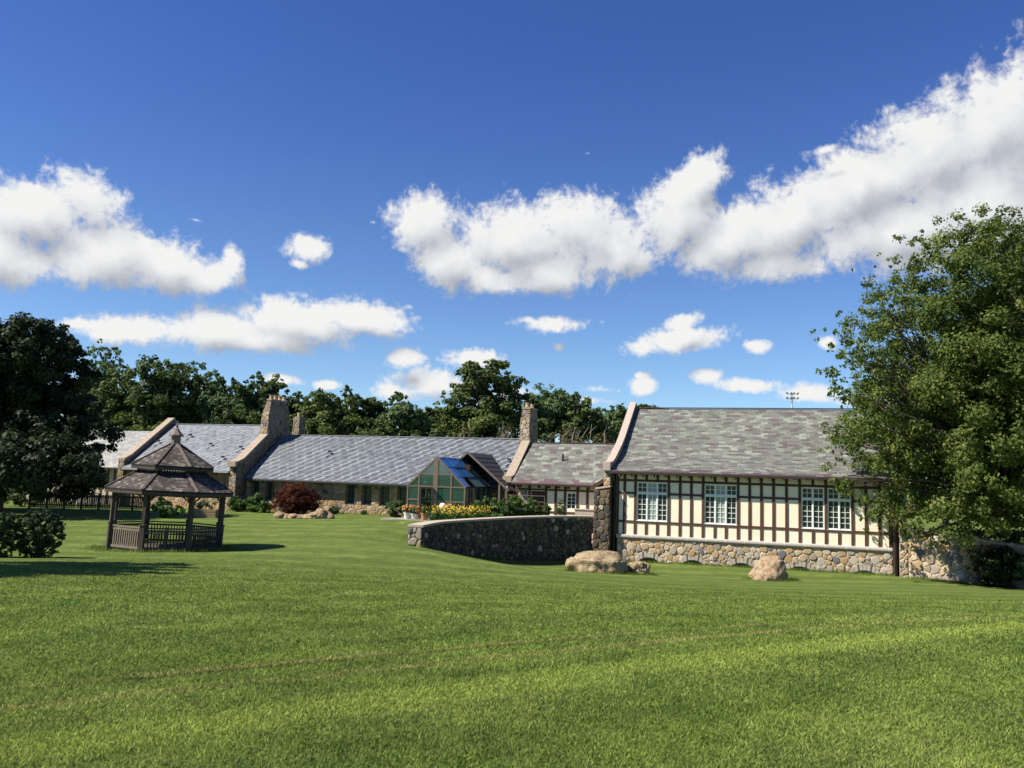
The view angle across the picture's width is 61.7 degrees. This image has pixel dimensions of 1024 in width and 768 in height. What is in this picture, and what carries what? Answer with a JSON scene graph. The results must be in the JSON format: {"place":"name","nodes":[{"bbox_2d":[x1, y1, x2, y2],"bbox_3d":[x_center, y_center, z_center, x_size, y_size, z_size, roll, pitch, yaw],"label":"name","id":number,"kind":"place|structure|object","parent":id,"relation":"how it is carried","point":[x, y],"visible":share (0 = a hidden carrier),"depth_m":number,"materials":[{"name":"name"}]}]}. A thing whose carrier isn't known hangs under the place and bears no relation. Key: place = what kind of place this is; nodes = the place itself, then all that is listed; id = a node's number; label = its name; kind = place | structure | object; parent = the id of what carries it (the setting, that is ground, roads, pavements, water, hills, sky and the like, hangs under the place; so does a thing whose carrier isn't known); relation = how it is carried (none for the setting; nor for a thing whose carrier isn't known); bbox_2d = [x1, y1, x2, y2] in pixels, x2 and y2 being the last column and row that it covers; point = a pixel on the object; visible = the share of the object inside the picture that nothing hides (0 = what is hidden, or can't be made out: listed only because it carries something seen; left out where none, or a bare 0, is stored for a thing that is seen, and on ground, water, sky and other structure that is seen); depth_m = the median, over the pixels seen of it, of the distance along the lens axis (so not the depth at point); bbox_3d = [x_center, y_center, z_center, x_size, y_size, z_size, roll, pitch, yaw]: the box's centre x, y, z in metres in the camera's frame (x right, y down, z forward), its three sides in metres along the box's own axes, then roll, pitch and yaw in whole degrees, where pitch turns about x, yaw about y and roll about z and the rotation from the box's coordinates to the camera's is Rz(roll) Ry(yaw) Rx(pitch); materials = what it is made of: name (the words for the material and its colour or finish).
{"place":"outdoors","nodes":[
{"label":"outdoors","id":0,"kind":"place"},
{"bbox_2d":[380,518,429,520],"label":"paving","id":1,"kind":"structure","parent":0,"point":[402,519],"depth_m":55.68,"materials":[{"name":"beige stone"}]},
{"bbox_2d":[401,504,412,518],"bbox_3d":[-6.817,8.287,55.841,0.723,0.998,0.816,4,-6,-23],"label":"flower pot","id":2,"kind":"object","parent":1,"relation":"on","point":[406,513],"visible":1,"depth_m":55.73,"materials":[{"name":"white ceramic"}]},
{"bbox_2d":[408,505,421,518],"bbox_3d":[-6.364,8.338,55.790,0.789,0.914,0.777,-3,-8,40],"label":"flower pot","id":3,"kind":"object","parent":1,"relation":"on","point":[414,514],"visible":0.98,"depth_m":55.66,"materials":[{"name":"white ceramic"}]},
{"bbox_2d":[419,504,430,519],"bbox_3d":[-5.629,8.260,55.351,0.863,1.024,0.879,2,-6,0],"label":"flower pot","id":4,"kind":"object","parent":1,"relation":"on","point":[424,513],"visible":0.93,"depth_m":55.18,"materials":[{"name":"ceramic"}]},
{"bbox_2d":[393,520,616,551],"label":"terrace","id":5,"kind":"structure","parent":0,"point":[406,522],"depth_m":53.08,"materials":[{"name":"stone"}]},
{"bbox_2d":[424,497,430,516],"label":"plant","id":6,"kind":"object","parent":5,"relation":"on","point":[427,503],"visible":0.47,"depth_m":59.07,"materials":[{"name":"green plant"}]},
{"bbox_2d":[422,507,441,520],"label":"yellow daisies","id":7,"kind":"object","parent":5,"relation":"on","point":[433,516],"visible":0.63,"depth_m":46.99,"materials":[{"name":"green plant"}]},
{"bbox_2d":[429,503,442,519],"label":"yellow daisies","id":8,"kind":"object","parent":5,"relation":"on","point":[438,518],"visible":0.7,"depth_m":47.28,"materials":[{"name":"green plant"}]},
{"bbox_2d":[435,508,447,519],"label":"yellow daisies","id":9,"kind":"object","parent":5,"relation":"on","point":[443,515],"visible":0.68,"depth_m":47.38,"materials":[{"name":"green plant"}]},
{"bbox_2d":[406,457,491,519],"bbox_3d":[-4.330,7.074,58.322,4.255,4.150,5.935,0,-6,18],"label":"greenhouse","id":10,"kind":"object","parent":5,"relation":"on","point":[432,477],"visible":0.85,"depth_m":56.65,"materials":[{"name":"glass"}]},
{"bbox_2d":[463,505,477,517],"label":"yellow daisies","id":11,"kind":"object","parent":5,"relation":"on","point":[468,513],"visible":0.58,"depth_m":50.17,"materials":[{"name":"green plant"}]},
{"bbox_2d":[468,505,481,517],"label":"yellow daisies","id":12,"kind":"object","parent":5,"relation":"on","point":[476,509],"visible":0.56,"depth_m":51.36,"materials":[{"name":"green plant"}]},
{"bbox_2d":[469,496,486,513],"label":"garden plant","id":13,"kind":"object","parent":5,"relation":"on","point":[476,503],"visible":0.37,"depth_m":53.82,"materials":[{"name":"green plant"}]},
{"bbox_2d":[450,452,515,515],"bbox_3d":[-2.356,7.340,62.386,6.276,4.626,5.280,0,-6,18],"label":"metal roof porch","id":14,"kind":"object","parent":5,"relation":"on","point":[488,463],"visible":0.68,"depth_m":60.59,"materials":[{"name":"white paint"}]},
{"bbox_2d":[480,494,497,516],"bbox_3d":[-1.436,7.904,54.077,1.199,1.952,0.946,2,-6,0],"label":"garden plant","id":15,"kind":"object","parent":5,"relation":"on","point":[492,501],"visible":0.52,"depth_m":54.07,"materials":[{"name":"green plant"}]},
{"bbox_2d":[490,501,505,516],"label":"garden plant","id":16,"kind":"object","parent":5,"relation":"on","point":[501,506],"visible":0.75,"depth_m":53.45,"materials":[{"name":"green plant"}]},
{"bbox_2d":[499,498,515,516],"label":"garden plant","id":17,"kind":"object","parent":5,"relation":"on","point":[508,506],"visible":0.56,"depth_m":54.16,"materials":[{"name":"green plant"}]},
{"bbox_2d":[506,495,525,515],"bbox_3d":[0.190,7.990,54.499,1.418,1.971,1.396,6,-7,-35],"label":"garden plant","id":18,"kind":"object","parent":5,"relation":"on","point":[519,500],"visible":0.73,"depth_m":54.35,"materials":[{"name":"green plant"}]},
{"bbox_2d":[514,497,535,515],"bbox_3d":[0.806,8.087,54.546,1.429,1.822,1.324,2,-6,0],"label":"garden plant","id":19,"kind":"object","parent":5,"relation":"on","point":[524,504],"visible":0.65,"depth_m":54.30,"materials":[{"name":"green plant"}]},
{"bbox_2d":[526,500,544,515],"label":"garden plant","id":20,"kind":"object","parent":5,"relation":"on","point":[531,507],"visible":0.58,"depth_m":54.45,"materials":[{"name":"green plant"}]},
{"bbox_2d":[535,503,551,514],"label":"garden plant","id":21,"kind":"object","parent":5,"relation":"on","point":[547,509],"visible":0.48,"depth_m":54.77,"materials":[{"name":"green plant"}]},
{"bbox_2d":[511,442,614,515],"bbox_3d":[5.425,7.253,63.203,8.350,5.850,10.570,0,-6,18],"label":"timbered link","id":22,"kind":"object","parent":5,"relation":"on","point":[570,475],"visible":0.58,"depth_m":60.18,"materials":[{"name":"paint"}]},
{"bbox_2d":[531,491,544,514],"bbox_3d":[1.814,8.601,59.856,1.000,2.250,0.080,0,-6,18],"label":"door","id":23,"kind":"structure","parent":22,"relation":"in","point":[537,495],"depth_m":59.87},
{"bbox_2d":[555,499,562,514],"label":"climbing plant","id":24,"kind":"object","parent":22,"relation":"attached to","point":[558,510],"visible":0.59,"depth_m":59.05,"materials":[{"name":"green plant"}]},
{"bbox_2d":[566,493,575,509],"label":"window","id":25,"kind":"structure","parent":22,"relation":"in","point":[571,497],"depth_m":59.10,"materials":[{"name":"white paint"}]},
{"bbox_2d":[574,508,593,515],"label":"stone bench wall","id":26,"kind":"structure","parent":5,"relation":"on","point":[585,512],"depth_m":57.79,"materials":[{"name":"stone"}]},
{"bbox_2d":[0,492,1023,767],"bbox_3d":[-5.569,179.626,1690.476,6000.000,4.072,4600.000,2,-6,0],"label":"ground","id":27,"kind":"structure","parent":0,"point":[338,538],"depth_m":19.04,"materials":[{"name":"green plant"}]},
{"bbox_2d":[0,511,17,557],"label":"juniper","id":28,"kind":"object","parent":27,"relation":"on","point":[8,525],"visible":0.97,"depth_m":26.22,"materials":[{"name":"green plant"}]},
{"bbox_2d":[4,485,43,506],"bbox_3d":[-37.206,8.447,65.206,3.514,1.946,2.248,2,-6,0],"label":"shrub","id":29,"kind":"object","parent":27,"relation":"on","point":[18,500],"visible":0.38,"depth_m":64.98,"materials":[{"name":"green plant"}]},
{"bbox_2d":[11,508,66,557],"bbox_3d":[-14.704,4.669,26.621,1.728,1.616,1.268,2,-6,0],"label":"bush","id":30,"kind":"object","parent":27,"relation":"on","point":[37,530],"visible":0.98,"depth_m":26.41,"materials":[{"name":"green plant"}]},
{"bbox_2d":[0,311,126,512],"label":"maple tree","id":31,"kind":"object","parent":27,"relation":"on","point":[39,441],"visible":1,"depth_m":55.35,"materials":[{"name":"green plant"}]},
{"bbox_2d":[23,430,151,503],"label":"wing","id":32,"kind":"structure","parent":27,"relation":"on","point":[130,441],"depth_m":76.48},
{"bbox_2d":[28,493,150,510],"bbox_3d":[-31.020,8.734,63.084,8.357,1.426,0.140,3,-6,-10],"label":"wooden fence","id":33,"kind":"object","parent":27,"relation":"on","point":[98,503],"visible":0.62,"depth_m":63.08,"materials":[{"name":"brown wood"}]},
{"bbox_2d":[70,338,120,394],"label":"roadside tree","id":34,"kind":"object","parent":27,"relation":"on","point":[95,367],"visible":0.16,"depth_m":99.49,"materials":[{"name":"green plant"}]},
{"bbox_2d":[87,347,137,430],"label":"roadside tree","id":35,"kind":"object","parent":27,"relation":"on","point":[111,401],"visible":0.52,"depth_m":94.10,"materials":[{"name":"green plant"}]},
{"bbox_2d":[114,354,205,430],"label":"broad tree","id":36,"kind":"object","parent":27,"relation":"on","point":[153,404],"visible":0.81,"depth_m":93.63,"materials":[{"name":"green plant"}]},
{"bbox_2d":[150,496,185,517],"bbox_3d":[-22.219,7.997,55.293,2.287,1.510,1.427,2,-6,0],"label":"shrub","id":37,"kind":"object","parent":27,"relation":"on","point":[169,511],"visible":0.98,"depth_m":55.08,"materials":[{"name":"green plant"}]},
{"bbox_2d":[104,422,233,551],"bbox_3d":[-13.429,4.046,33.794,4.672,5.110,4.672,6,-7,-21],"label":"gazebo","id":38,"kind":"object","parent":27,"relation":"on","point":[148,478],"visible":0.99,"depth_m":32.49,"materials":[{"name":"brown wood"}]},
{"bbox_2d":[180,360,210,423],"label":"roadside tree","id":39,"kind":"object","parent":27,"relation":"on","point":[202,366],"visible":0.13,"depth_m":98.01,"materials":[{"name":"green plant"}]},
{"bbox_2d":[193,499,218,517],"bbox_3d":[-20.526,8.309,57.382,1.700,1.205,0.840,2,-6,0],"label":"planter box","id":40,"kind":"object","parent":27,"relation":"on","point":[201,512],"visible":0.99,"depth_m":56.95,"materials":[{"name":"brown wood"}]},
{"bbox_2d":[117,395,305,510],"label":"tall stone wing","id":41,"kind":"structure","parent":27,"relation":"on","point":[233,454],"depth_m":71.76,"materials":[{"name":"grey tile"}]},
{"bbox_2d":[192,369,230,423],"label":"slim tree","id":42,"kind":"object","parent":27,"relation":"on","point":[213,395],"visible":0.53,"depth_m":94.96,"materials":[{"name":"green plant"}]},
{"bbox_2d":[207,377,259,424],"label":"slim tree","id":43,"kind":"object","parent":27,"relation":"on","point":[239,398],"visible":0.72,"depth_m":93.47,"materials":[{"name":"green plant"}]},
{"bbox_2d":[226,496,248,511],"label":"shrub","id":44,"kind":"object","parent":27,"relation":"on","point":[232,504],"visible":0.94,"depth_m":66.01,"materials":[{"name":"green plant"}]},
{"bbox_2d":[243,492,264,511],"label":"shrub","id":45,"kind":"object","parent":27,"relation":"on","point":[254,501],"visible":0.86,"depth_m":65.54,"materials":[{"name":"green plant"}]},
{"bbox_2d":[257,500,270,512],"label":"shrub","id":46,"kind":"object","parent":27,"relation":"on","point":[262,507],"visible":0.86,"depth_m":64.93,"materials":[{"name":"green plant"}]},
{"bbox_2d":[247,371,293,424],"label":"roadside tree","id":47,"kind":"object","parent":27,"relation":"on","point":[263,391],"visible":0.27,"depth_m":95.46,"materials":[{"name":"green plant"}]},
{"bbox_2d":[273,511,285,517],"bbox_3d":[-15.801,8.962,58.531,0.977,0.534,1.244,1,-6,8],"label":"rock","id":48,"kind":"object","parent":27,"relation":"on","point":[278,514],"visible":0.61,"depth_m":58.11,"materials":[{"name":"beige stone"}]},
{"bbox_2d":[268,481,323,513],"bbox_3d":[-15.948,8.491,63.716,3.822,2.545,2.943,-1,-6,22],"label":"red maple","id":49,"kind":"object","parent":27,"relation":"on","point":[301,497],"visible":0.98,"depth_m":62.97,"materials":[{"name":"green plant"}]},
{"bbox_2d":[282,389,310,434],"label":"roadside tree","id":50,"kind":"object","parent":27,"relation":"on","point":[291,400],"visible":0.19,"depth_m":96.10,"materials":[{"name":"green plant"}]},
{"bbox_2d":[308,512,317,518],"bbox_3d":[-13.362,8.983,58.461,0.906,0.538,1.315,-1,-7,25],"label":"rock","id":51,"kind":"object","parent":27,"relation":"on","point":[312,515],"visible":0.55,"depth_m":57.96,"materials":[{"name":"beige stone"}]},
{"bbox_2d":[314,508,327,518],"bbox_3d":[-13.018,8.883,58.442,1.000,0.786,1.092,-4,-8,43],"label":"rock","id":52,"kind":"object","parent":27,"relation":"on","point":[322,513],"visible":0.56,"depth_m":58.06,"materials":[{"name":"beige stone"}]},
{"bbox_2d":[291,388,362,435],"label":"broad tree","id":53,"kind":"object","parent":27,"relation":"on","point":[323,407],"visible":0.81,"depth_m":90.83,"materials":[{"name":"green plant"}]},
{"bbox_2d":[323,513,334,518],"bbox_3d":[-12.568,9.008,58.442,0.946,0.441,0.905,2,-6,-5],"label":"rock","id":54,"kind":"object","parent":27,"relation":"on","point":[329,516],"visible":0.62,"depth_m":58.12,"materials":[{"name":"beige stone"}]},
{"bbox_2d":[328,506,339,513],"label":"shrub","id":55,"kind":"object","parent":27,"relation":"on","point":[333,510],"visible":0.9,"depth_m":64.50,"materials":[{"name":"green plant"}]},
{"bbox_2d":[58,407,622,442],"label":"undergrowth","id":56,"kind":"object","parent":27,"relation":"on","point":[386,429],"visible":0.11,"depth_m":89.62,"materials":[{"name":"green plant"}]},
{"bbox_2d":[340,384,368,430],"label":"roadside tree","id":57,"kind":"object","parent":27,"relation":"on","point":[362,404],"visible":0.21,"depth_m":95.14,"materials":[{"name":"green plant"}]},
{"bbox_2d":[353,397,388,435],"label":"roadside tree","id":58,"kind":"object","parent":27,"relation":"on","point":[376,409],"visible":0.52,"depth_m":95.67,"materials":[{"name":"green plant"}]},
{"bbox_2d":[244,403,537,516],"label":"stone wing","id":59,"kind":"structure","parent":27,"relation":"on","point":[359,474],"depth_m":66.50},
{"bbox_2d":[253,481,259,495],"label":"window","id":60,"kind":"structure","parent":59,"relation":"in","point":[256,483],"depth_m":68.40,"materials":[{"name":"black glass"}]},
{"bbox_2d":[266,481,274,500],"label":"window","id":61,"kind":"structure","parent":59,"relation":"in","point":[270,484],"depth_m":67.93,"materials":[{"name":"black glass"}]},
{"bbox_2d":[347,484,354,504],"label":"window","id":62,"kind":"structure","parent":59,"relation":"in","point":[351,488],"depth_m":65.68,"materials":[{"name":"black glass"}]},
{"bbox_2d":[362,485,371,504],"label":"window","id":63,"kind":"structure","parent":59,"relation":"in","point":[367,488],"depth_m":65.23,"materials":[{"name":"black glass"}]},
{"bbox_2d":[380,486,389,505],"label":"window","id":64,"kind":"structure","parent":59,"relation":"in","point":[384,489],"depth_m":64.77,"materials":[{"name":"black glass"}]},
{"bbox_2d":[399,486,406,505],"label":"window","id":65,"kind":"structure","parent":59,"relation":"in","point":[402,490],"depth_m":64.33,"materials":[{"name":"black glass"}]},
{"bbox_2d":[384,500,404,517],"bbox_3d":[-8.036,8.796,59.927,1.874,1.392,1.243,2,-6,0],"label":"shrub","id":66,"kind":"object","parent":27,"relation":"on","point":[392,512],"visible":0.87,"depth_m":59.73,"materials":[{"name":"green plant"}]},
{"bbox_2d":[377,391,431,436],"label":"slim tree","id":67,"kind":"object","parent":27,"relation":"on","point":[417,419],"visible":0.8,"depth_m":89.31,"materials":[{"name":"green plant"}]},
{"bbox_2d":[417,406,451,436],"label":"roadside tree","id":68,"kind":"object","parent":27,"relation":"on","point":[429,411],"visible":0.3,"depth_m":98.65,"materials":[{"name":"green plant"}]},
{"bbox_2d":[429,358,529,438],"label":"oak tree","id":69,"kind":"object","parent":27,"relation":"on","point":[490,412],"visible":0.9,"depth_m":90.78,"materials":[{"name":"green plant"}]},
{"bbox_2d":[408,515,593,560],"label":"garden wall","id":70,"kind":"structure","parent":27,"relation":"on","point":[552,537],"depth_m":47.16,"materials":[{"name":"stone"}]},
{"bbox_2d":[497,423,518,437],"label":"bare tree","id":71,"kind":"object","parent":27,"relation":"on","point":[503,434],"visible":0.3,"depth_m":81.65,"materials":[{"name":"grey plant"}]},
{"bbox_2d":[447,424,615,443],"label":"brushwood","id":72,"kind":"object","parent":27,"relation":"on","point":[468,434],"visible":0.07,"depth_m":82.13,"materials":[{"name":"green plant"}]},
{"bbox_2d":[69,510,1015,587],"bbox_3d":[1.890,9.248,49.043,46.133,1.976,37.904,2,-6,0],"label":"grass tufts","id":73,"kind":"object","parent":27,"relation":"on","point":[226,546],"visible":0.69,"depth_m":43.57,"materials":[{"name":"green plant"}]},
{"bbox_2d":[522,382,581,441],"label":"broad tree","id":74,"kind":"object","parent":27,"relation":"on","point":[551,406],"visible":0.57,"depth_m":93.57,"materials":[{"name":"green plant"}]},
{"bbox_2d":[555,392,607,441],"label":"roadside tree","id":75,"kind":"object","parent":27,"relation":"on","point":[581,414],"visible":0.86,"depth_m":91.25,"materials":[{"name":"green plant"}]},
{"bbox_2d":[568,424,596,442],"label":"bare tree","id":76,"kind":"object","parent":27,"relation":"on","point":[583,434],"visible":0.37,"depth_m":79.91,"materials":[{"name":"plant"}]},
{"bbox_2d":[565,550,628,573],"bbox_3d":[4.041,8.572,40.888,3.032,1.280,2.286,2,-6,-6],"label":"boulder","id":77,"kind":"object","parent":27,"relation":"on","point":[598,561],"visible":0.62,"depth_m":40.17,"materials":[{"name":"beige stone"}]},
{"bbox_2d":[592,485,612,550],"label":"stone pier","id":78,"kind":"structure","parent":27,"relation":"on","point":[602,525],"depth_m":51.14,"materials":[{"name":"grey stone"}]},
{"bbox_2d":[597,403,627,439],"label":"slim tree","id":79,"kind":"object","parent":27,"relation":"on","point":[611,415],"visible":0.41,"depth_m":97.31,"materials":[{"name":"green plant"}]},
{"bbox_2d":[626,560,649,574],"bbox_3d":[6.128,8.972,41.732,1.395,0.829,1.156,5,-7,-28],"label":"boulder","id":80,"kind":"object","parent":27,"relation":"on","point":[637,566],"visible":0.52,"depth_m":41.33,"materials":[{"name":"beige stone"}]},
{"bbox_2d":[637,404,668,408],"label":"roadside tree","id":81,"kind":"object","parent":27,"relation":"on","point":[643,405],"visible":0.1,"depth_m":119.59,"materials":[{"name":"green plant"}]},
{"bbox_2d":[603,402,907,576],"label":"half timbered hall","id":82,"kind":"structure","parent":27,"relation":"on","point":[751,487],"depth_m":50.10,"materials":[{"name":"paint"}]},
{"bbox_2d":[635,552,661,561],"bbox_3d":[8.067,10.335,50.597,1.577,0.864,0.222,0,-6,18],"label":"cellar window","id":83,"kind":"structure","parent":82,"relation":"in","point":[644,554],"depth_m":50.59,"materials":[{"name":"white glass"}]},
{"bbox_2d":[636,482,666,521],"bbox_3d":[8.317,6.994,50.875,1.860,2.300,0.145,0,-6,18],"label":"window","id":84,"kind":"structure","parent":82,"relation":"in","point":[651,496],"depth_m":50.90,"materials":[{"name":"white paint"}]},
{"bbox_2d":[679,554,705,564],"bbox_3d":[10.497,10.326,49.789,1.577,0.864,0.222,0,-6,18],"label":"cellar window","id":85,"kind":"structure","parent":82,"relation":"in","point":[698,558],"depth_m":49.77,"materials":[{"name":"white glass"}]},
{"bbox_2d":[704,484,736,525],"bbox_3d":[12.074,6.980,49.626,1.880,2.300,0.145,0,-6,18],"label":"window","id":86,"kind":"structure","parent":82,"relation":"in","point":[720,500],"depth_m":49.65,"materials":[{"name":"white paint"}]},
{"bbox_2d":[727,557,753,566],"bbox_3d":[13.097,10.316,48.924,1.577,0.864,0.222,0,-6,18],"label":"cellar window","id":87,"kind":"structure","parent":82,"relation":"in","point":[735,561],"depth_m":48.90,"materials":[{"name":"white glass"}]},
{"bbox_2d":[786,561,814,569],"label":"cellar window","id":88,"kind":"structure","parent":82,"relation":"in","point":[805,565],"depth_m":47.86,"materials":[{"name":"white"}]},
{"bbox_2d":[801,487,824,529],"bbox_3d":[16.851,6.962,48.037,1.250,2.300,0.145,0,-6,18],"label":"window","id":89,"kind":"structure","parent":82,"relation":"in","point":[812,498],"depth_m":48.06,"materials":[{"name":"white paint"}]},
{"bbox_2d":[827,488,851,530],"bbox_3d":[18.162,6.957,47.601,1.270,2.300,0.145,0,-6,18],"label":"window","id":90,"kind":"structure","parent":82,"relation":"in","point":[839,508],"depth_m":47.62,"materials":[{"name":"white paint"}]},
{"bbox_2d":[850,564,879,574],"bbox_3d":[19.263,10.293,46.873,1.577,0.864,0.222,0,-6,18],"label":"cellar window","id":91,"kind":"structure","parent":82,"relation":"in","point":[858,568],"depth_m":46.84,"materials":[{"name":"white"}]},
{"bbox_2d":[748,555,787,580],"bbox_3d":[12.493,9.079,41.774,2.117,1.455,1.696,4,-6,-17],"label":"boulder","id":92,"kind":"object","parent":27,"relation":"on","point":[768,568],"visible":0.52,"depth_m":41.28,"materials":[{"name":"beige stone"}]},
{"bbox_2d":[786,392,798,407],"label":"floodlight mast","id":93,"kind":"object","parent":27,"relation":"on","point":[792,394],"visible":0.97,"depth_m":175.62,"materials":[{"name":"white metal"}]},
{"bbox_2d":[808,203,1023,550],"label":"birch tree","id":94,"kind":"object","parent":27,"relation":"on","point":[962,390],"visible":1,"depth_m":41.73,"materials":[{"name":"green plant"}]},
{"bbox_2d":[901,423,983,523],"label":"broad tree","id":95,"kind":"object","parent":27,"relation":"on","point":[938,487],"depth_m":86.65,"materials":[{"name":"green plant"}]},
{"bbox_2d":[908,527,1023,588],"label":"terrace wall","id":96,"kind":"structure","parent":27,"relation":"on","point":[942,561],"depth_m":44.77,"materials":[{"name":"stone"}]},
{"bbox_2d":[964,540,1008,586],"bbox_3d":[23.925,9.011,42.997,2.528,2.423,1.973,2,-6,0],"label":"shrub","id":97,"kind":"object","parent":27,"relation":"on","point":[980,551],"visible":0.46,"depth_m":42.92,"materials":[{"name":"green plant"}]},
{"bbox_2d":[974,530,1004,540],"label":"shrub","id":98,"kind":"object","parent":27,"relation":"on","point":[991,537],"depth_m":48.28,"materials":[{"name":"green plant"}]},
{"bbox_2d":[969,545,1023,587],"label":"shrub","id":99,"kind":"object","parent":27,"relation":"on","point":[989,568],"visible":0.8,"depth_m":42.07,"materials":[{"name":"green plant"}]},
{"bbox_2d":[1001,556,1023,578],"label":"shrub","id":100,"kind":"object","parent":27,"relation":"on","point":[1017,573],"visible":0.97,"depth_m":41.09,"materials":[{"name":"green plant"}]},
{"bbox_2d":[1002,529,1023,543],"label":"shrub","id":101,"kind":"object","parent":27,"relation":"on","point":[1011,539],"visible":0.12,"depth_m":47.83,"materials":[{"name":"green plant"}]},
{"bbox_2d":[0,0,1023,484],"label":"sky","id":102,"kind":"structure","parent":0,"point":[659,203],"materials":[{"name":"blue"}]},
{"bbox_2d":[151,556,1012,753],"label":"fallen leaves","id":103,"kind":"object","parent":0,"point":[227,685],"visible":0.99,"depth_m":8.01,"materials":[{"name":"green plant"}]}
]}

